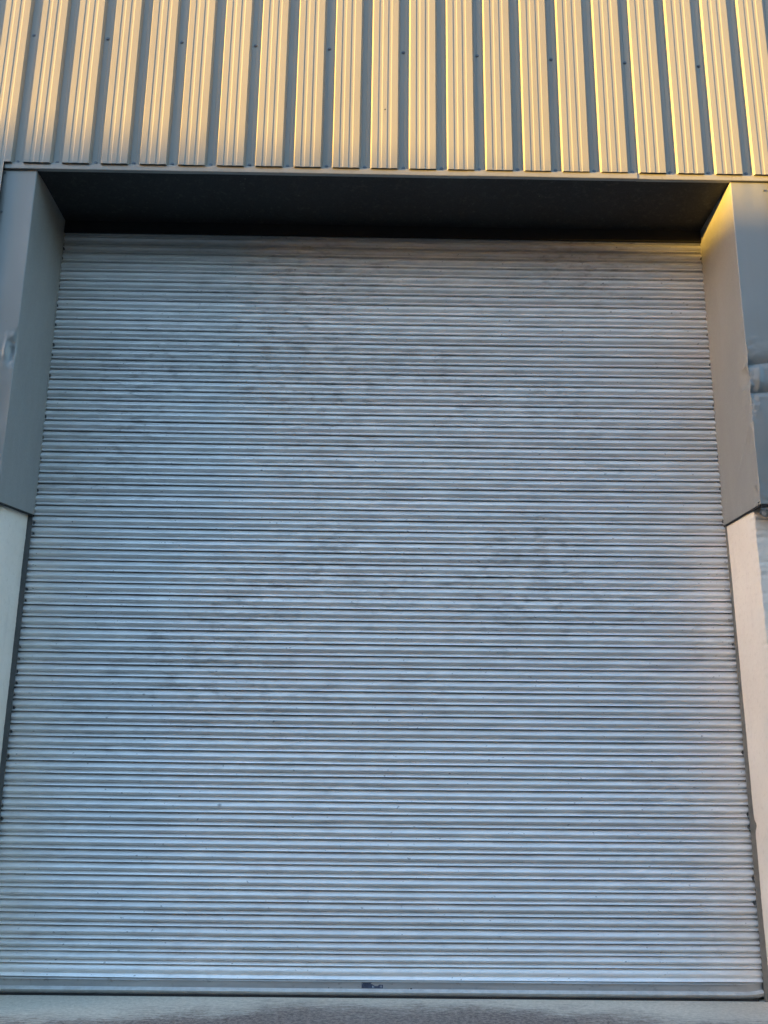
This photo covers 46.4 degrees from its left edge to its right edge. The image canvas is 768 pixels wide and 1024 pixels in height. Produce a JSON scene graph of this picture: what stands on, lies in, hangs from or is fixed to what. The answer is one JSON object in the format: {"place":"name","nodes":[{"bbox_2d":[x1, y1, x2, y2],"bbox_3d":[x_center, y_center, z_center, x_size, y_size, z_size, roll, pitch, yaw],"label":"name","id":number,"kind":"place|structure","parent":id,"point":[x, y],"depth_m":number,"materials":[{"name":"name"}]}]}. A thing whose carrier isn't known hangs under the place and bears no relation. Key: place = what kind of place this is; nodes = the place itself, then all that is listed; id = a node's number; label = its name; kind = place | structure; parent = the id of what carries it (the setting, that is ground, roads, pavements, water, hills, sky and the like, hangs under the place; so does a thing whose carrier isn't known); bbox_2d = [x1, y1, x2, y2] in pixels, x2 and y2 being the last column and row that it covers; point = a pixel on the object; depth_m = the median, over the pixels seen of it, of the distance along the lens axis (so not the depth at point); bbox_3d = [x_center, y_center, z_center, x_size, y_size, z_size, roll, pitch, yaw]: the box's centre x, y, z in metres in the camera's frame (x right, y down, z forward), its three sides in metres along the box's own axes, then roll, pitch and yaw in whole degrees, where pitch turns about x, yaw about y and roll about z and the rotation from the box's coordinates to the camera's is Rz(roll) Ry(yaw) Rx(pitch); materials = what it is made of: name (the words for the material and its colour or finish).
{"place":"outdoors","nodes":[
{"label":"outdoors","id":0,"kind":"place"},
{"bbox_2d":[0,0,767,1001],"bbox_3d":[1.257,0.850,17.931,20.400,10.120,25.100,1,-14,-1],"label":"warehouse building","id":1,"kind":"structure","parent":0,"point":[382,498],"depth_m":5.96,"materials":[{"name":"grey paint"}]},
{"bbox_2d":[0,995,767,1023],"bbox_3d":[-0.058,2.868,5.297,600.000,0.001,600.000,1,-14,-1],"label":"ground","id":2,"kind":"structure","parent":0,"point":[41,1009],"depth_m":5.03,"materials":[{"name":"concrete"}]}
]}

